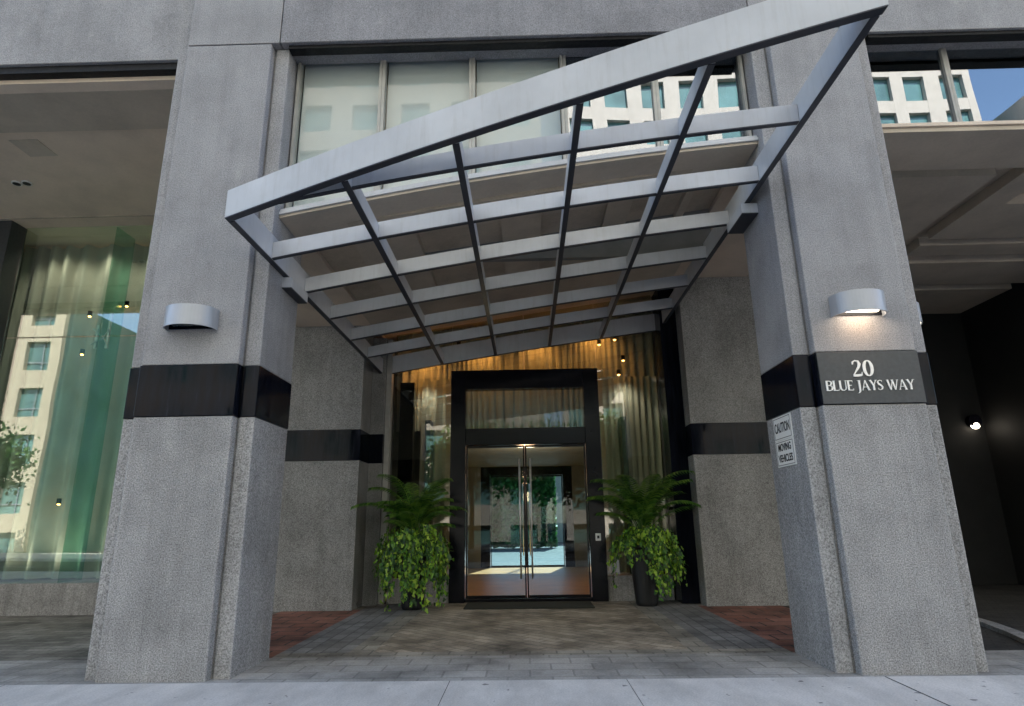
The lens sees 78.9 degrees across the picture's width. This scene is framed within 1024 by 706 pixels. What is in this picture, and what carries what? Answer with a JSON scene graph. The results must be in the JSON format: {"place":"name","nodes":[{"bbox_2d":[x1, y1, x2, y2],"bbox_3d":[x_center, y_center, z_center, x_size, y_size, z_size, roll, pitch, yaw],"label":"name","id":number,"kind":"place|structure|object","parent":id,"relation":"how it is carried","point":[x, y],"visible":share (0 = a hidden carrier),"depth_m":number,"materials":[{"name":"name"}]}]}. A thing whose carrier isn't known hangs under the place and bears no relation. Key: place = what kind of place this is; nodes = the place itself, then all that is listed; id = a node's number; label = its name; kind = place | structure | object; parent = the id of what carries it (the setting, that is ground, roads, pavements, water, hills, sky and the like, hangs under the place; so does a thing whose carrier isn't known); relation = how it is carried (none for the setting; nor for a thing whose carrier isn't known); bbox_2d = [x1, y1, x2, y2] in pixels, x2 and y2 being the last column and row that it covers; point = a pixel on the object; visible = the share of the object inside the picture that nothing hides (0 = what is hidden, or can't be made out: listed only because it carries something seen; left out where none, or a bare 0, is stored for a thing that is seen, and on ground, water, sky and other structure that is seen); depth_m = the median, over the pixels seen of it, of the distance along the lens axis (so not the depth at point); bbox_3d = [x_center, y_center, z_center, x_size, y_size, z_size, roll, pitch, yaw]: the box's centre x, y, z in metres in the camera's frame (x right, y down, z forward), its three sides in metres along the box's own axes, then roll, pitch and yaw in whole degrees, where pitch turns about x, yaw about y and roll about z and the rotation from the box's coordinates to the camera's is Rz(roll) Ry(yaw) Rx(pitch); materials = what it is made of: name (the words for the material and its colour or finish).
{"place":"outdoors","nodes":[
{"label":"outdoors","id":0,"kind":"place"},
{"bbox_2d":[269,610,359,657],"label":"red brick paving","id":1,"kind":"structure","parent":0,"point":[289,629],"depth_m":9.06,"materials":[{"name":"red brick"}]},
{"bbox_2d":[0,602,703,660],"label":"paving base","id":2,"kind":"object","parent":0,"point":[55,637],"depth_m":8.42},
{"bbox_2d":[279,603,405,653],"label":"slate paving","id":3,"kind":"structure","parent":2,"relation":"on","point":[349,633],"depth_m":8.42,"materials":[{"name":"grey stone"}]},
{"bbox_2d":[350,474,467,613],"bbox_3d":[-1.821,3.316,10.866,1.814,2.270,1.774,-3,-15,9],"label":"planter","id":4,"kind":"object","parent":3,"relation":"on","point":[411,550],"visible":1,"depth_m":10.49,"materials":[{"name":"green plant"}]},
{"bbox_2d":[349,604,428,652],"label":"light band paving","id":5,"kind":"structure","parent":2,"relation":"on","point":[376,640],"depth_m":8.28,"materials":[{"name":"grey stone"}]},
{"bbox_2d":[272,648,792,657],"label":"light band paving","id":6,"kind":"structure","parent":2,"relation":"on","point":[508,653],"depth_m":6.90,"materials":[{"name":"grey stone"}]},
{"bbox_2d":[628,601,712,648],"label":"light band paving","id":7,"kind":"structure","parent":2,"relation":"on","point":[684,637],"depth_m":8.27,"materials":[{"name":"grey stone"}]},
{"bbox_2d":[587,470,701,606],"bbox_3d":[2.410,3.230,10.901,2.176,2.228,1.650,6,-17,-23],"label":"planter","id":8,"kind":"object","parent":7,"relation":"on","point":[650,547],"visible":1,"depth_m":10.62,"materials":[{"name":"green plant"}]},
{"bbox_2d":[653,600,782,648],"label":"slate paving","id":9,"kind":"structure","parent":2,"relation":"on","point":[712,630],"depth_m":8.32,"materials":[{"name":"grey stone"}]},
{"bbox_2d":[0,675,1023,705],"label":"sidewalk","id":10,"kind":"structure","parent":0,"point":[1000,690],"depth_m":5.28,"materials":[{"name":"concrete"}]},
{"bbox_2d":[0,676,949,705],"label":"sidewalk joint","id":11,"kind":"object","parent":10,"relation":"on","point":[643,705],"visible":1,"depth_m":5.19,"materials":[{"name":"concrete"}]},
{"bbox_2d":[0,650,1023,684],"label":"front paving","id":12,"kind":"structure","parent":0,"point":[530,667],"depth_m":6.19,"materials":[{"name":"grey concrete"}]},
{"bbox_2d":[492,542,564,565],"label":"courtyard paving","id":13,"kind":"structure","parent":0,"point":[502,556],"depth_m":26.57,"materials":[{"name":"stone"}]},
{"bbox_2d":[490,476,557,548],"bbox_3d":[-0.603,8.603,35.181,6.359,4.767,1.388,-1,-15,1],"label":"hedge","id":14,"kind":"object","parent":13,"relation":"on","point":[505,511],"visible":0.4,"depth_m":34.77,"materials":[{"name":"green plant"}]},
{"bbox_2d":[373,601,686,652],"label":"paving","id":15,"kind":"structure","parent":0,"point":[601,625],"depth_m":8.30,"materials":[{"name":"beige stone"}]},
{"bbox_2d":[463,601,594,609],"bbox_3d":[0.292,4.370,10.777,2.200,0.022,0.800,-1,-15,1],"label":"door mat","id":16,"kind":"object","parent":15,"relation":"on","point":[529,605],"depth_m":10.67,"materials":[{"name":"black rubber"}]},
{"bbox_2d":[534,476,563,541],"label":"courtyard wall","id":17,"kind":"structure","parent":0,"point":[559,522],"depth_m":44.55,"materials":[{"name":"grey paint"}]},
{"bbox_2d":[699,605,794,652],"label":"red brick paving","id":18,"kind":"structure","parent":0,"point":[773,624],"depth_m":8.93,"materials":[{"name":"red brick"}]},
{"bbox_2d":[784,585,1023,649],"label":"driveway","id":19,"kind":"structure","parent":0,"point":[1002,604],"depth_m":9.51,"materials":[{"name":"grey asphalt"}]},
{"bbox_2d":[978,618,1023,643],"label":"driveway kerb","id":20,"kind":"structure","parent":19,"relation":"on","point":[1014,634],"depth_m":7.69,"materials":[{"name":"concrete"}]},
{"label":"ground","id":21,"kind":"structure","parent":0,"visible":0},
{"bbox_2d":[0,0,1023,682],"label":"hotel building","id":22,"kind":"structure","parent":21,"relation":"on","point":[262,444],"depth_m":7.80,"materials":[{"name":"grey stone"}]},
{"bbox_2d":[11,180,32,185],"bbox_3d":[-8.564,-2.965,10.864,0.340,0.029,0.160,-1,-15,1],"label":"ceiling light","id":23,"kind":"object","parent":22,"relation":"attached to","point":[21,183],"visible":1,"depth_m":10.84,"materials":[{"name":"white plastic"}]},
{"bbox_2d":[56,498,61,504],"bbox_3d":[-8.476,2.785,11.630,0.080,0.125,0.076,-1,-15,1],"label":"interior spotlight","id":24,"kind":"object","parent":22,"relation":"attached to","point":[58,501],"visible":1,"depth_m":11.61,"materials":[{"name":"black"}]},
{"bbox_2d":[0,243,149,579],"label":"curtain","id":25,"kind":"object","parent":22,"relation":"hanging from","point":[62,403],"visible":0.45,"depth_m":12.36,"materials":[{"name":"green fabric"}]},
{"bbox_2d":[163,303,219,330],"bbox_3d":[-3.467,-0.382,6.644,0.550,0.225,0.262,-1,-15,1],"label":"wall lamp","id":26,"kind":"object","parent":22,"relation":"attached to","point":[187,316],"visible":1,"depth_m":6.56,"materials":[{"name":"metal"}]},
{"bbox_2d":[285,60,382,207],"bbox_3d":[-2.196,-2.773,7.821,1.096,2.258,0.130,-1,-15,1],"label":"window","id":27,"kind":"structure","parent":22,"relation":"in","point":[341,103],"depth_m":7.96,"materials":[{"name":"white glass"}]},
{"bbox_2d":[377,58,471,189],"bbox_3d":[-1.073,-2.899,7.827,1.146,2.045,0.130,-1,-15,1],"label":"window","id":28,"kind":"structure","parent":22,"relation":"in","point":[416,90],"depth_m":8.00,"materials":[{"name":"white glass"}]},
{"bbox_2d":[419,380,450,574],"bbox_3d":[-1.538,2.431,12.539,0.680,3.860,0.115,-1,-15,1],"label":"curtain","id":29,"kind":"object","parent":22,"relation":"hanging from","point":[436,402],"visible":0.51,"depth_m":12.74,"materials":[{"name":"beige fabric"}]},
{"bbox_2d":[466,445,526,598],"bbox_3d":[-0.307,3.136,11.700,1.125,2.785,0.136,-1,-15,1],"label":"door","id":30,"kind":"structure","parent":22,"relation":"in","point":[494,446],"depth_m":11.67,"materials":[{"name":"clear glass"}]},
{"bbox_2d":[490,475,526,566],"bbox_3d":[-0.114,5.281,19.591,1.125,2.785,0.136,-1,-15,1],"label":"door","id":31,"kind":"structure","parent":22,"relation":"in","point":[521,475],"depth_m":19.53,"materials":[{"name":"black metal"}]},
{"bbox_2d":[472,55,566,172],"bbox_3d":[0.080,-3.016,7.831,1.156,1.849,0.130,-1,-15,1],"label":"window","id":32,"kind":"structure","parent":22,"relation":"in","point":[492,74],"depth_m":7.93,"materials":[{"name":"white glass"}]},
{"bbox_2d":[396,312,655,431],"bbox_3d":[0.297,0.237,13.218,5.510,2.778,0.128,-1,-15,1],"label":"curtain","id":33,"kind":"object","parent":22,"relation":"hanging from","point":[526,409],"visible":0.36,"depth_m":13.16,"materials":[{"name":"beige fabric"}]},
{"bbox_2d":[527,475,564,566],"bbox_3d":[1.041,5.258,19.569,1.165,2.785,0.136,-1,-15,1],"label":"door","id":34,"kind":"structure","parent":22,"relation":"in","point":[527,475],"depth_m":19.52,"materials":[{"name":"clear glass"}]},
{"bbox_2d":[225,0,888,373],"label":"entrance canopy","id":35,"kind":"object","parent":22,"relation":"attached to","point":[353,169],"visible":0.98,"depth_m":6.56,"materials":[{"name":"grey metal"}]},
{"bbox_2d":[525,444,591,597],"bbox_3d":[0.848,3.113,11.678,1.165,2.785,0.136,-1,-15,1],"label":"door","id":36,"kind":"structure","parent":22,"relation":"in","point":[553,445],"depth_m":11.64,"materials":[{"name":"clear glass"}]},
{"bbox_2d":[595,533,600,540],"bbox_3d":[1.592,3.398,11.481,0.100,0.130,0.027,-1,-15,1],"label":"card reader","id":37,"kind":"object","parent":22,"relation":"attached to","point":[598,536],"visible":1,"depth_m":11.47,"materials":[{"name":"white plastic"}]},
{"bbox_2d":[562,55,660,157],"bbox_3d":[1.233,-3.133,7.824,1.146,1.639,0.110,-1,-15,1],"label":"window","id":38,"kind":"structure","parent":22,"relation":"in","point":[637,104],"depth_m":7.79,"materials":[{"name":"glass"}]},
{"bbox_2d":[597,376,668,572],"bbox_3d":[2.401,2.353,12.465,1.239,3.860,0.128,-1,-15,1],"label":"curtain","id":39,"kind":"object","parent":22,"relation":"hanging from","point":[634,400],"visible":0.62,"depth_m":12.64,"materials":[{"name":"beige fabric"}]},
{"bbox_2d":[655,55,751,145],"bbox_3d":[2.366,-3.223,7.821,1.116,1.499,0.110,-1,-15,1],"label":"window","id":40,"kind":"structure","parent":22,"relation":"in","point":[725,90],"depth_m":7.82,"materials":[{"name":"glass"}]},
{"bbox_2d":[772,412,796,467],"bbox_3d":[3.002,0.968,6.857,0.014,0.550,0.480,-1,-15,1],"label":"caution sign","id":41,"kind":"object","parent":22,"relation":"attached to","point":[785,448],"visible":1,"depth_m":6.83,"materials":[{"name":"white plastic"}]},
{"bbox_2d":[828,288,887,317],"bbox_3d":[3.660,-0.523,6.508,0.550,0.225,0.262,-1,-15,1],"label":"wall lamp","id":42,"kind":"object","parent":22,"relation":"attached to","point":[868,301],"visible":1,"depth_m":6.43,"materials":[{"name":"metal"}]},
{"bbox_2d":[816,351,926,403],"bbox_3d":[3.704,0.247,6.417,1.040,0.546,0.026,-1,-15,1],"label":"address sign","id":43,"kind":"object","parent":22,"relation":"attached to","point":[871,377],"visible":1,"depth_m":6.42,"materials":[{"name":"stone"}]},
{"bbox_2d":[867,48,959,123],"bbox_3d":[4.881,-3.325,7.787,1.163,1.230,0.090,-1,-15,1],"label":"window","id":44,"kind":"structure","parent":22,"relation":"in","point":[910,86],"depth_m":7.78,"materials":[{"name":"glass"}]},
{"bbox_2d":[916,302,922,324],"bbox_3d":[4.534,-0.404,7.182,0.262,0.225,0.550,-1,-15,1],"label":"wall lamp","id":45,"kind":"object","parent":22,"relation":"attached to","point":[919,312],"visible":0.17,"depth_m":6.97,"materials":[{"name":"metal"}]},
{"bbox_2d":[965,414,981,428],"bbox_3d":[10.227,1.527,13.764,0.280,0.316,0.150,-1,-15,1],"label":"driveway lamp","id":46,"kind":"object","parent":22,"relation":"attached to","point":[974,421],"visible":1,"depth_m":13.72,"materials":[{"name":"black"}]},
{"bbox_2d":[943,48,1023,121],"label":"window","id":47,"kind":"structure","parent":22,"relation":"in","point":[987,84],"depth_m":7.77,"materials":[{"name":"glass"}]}
]}

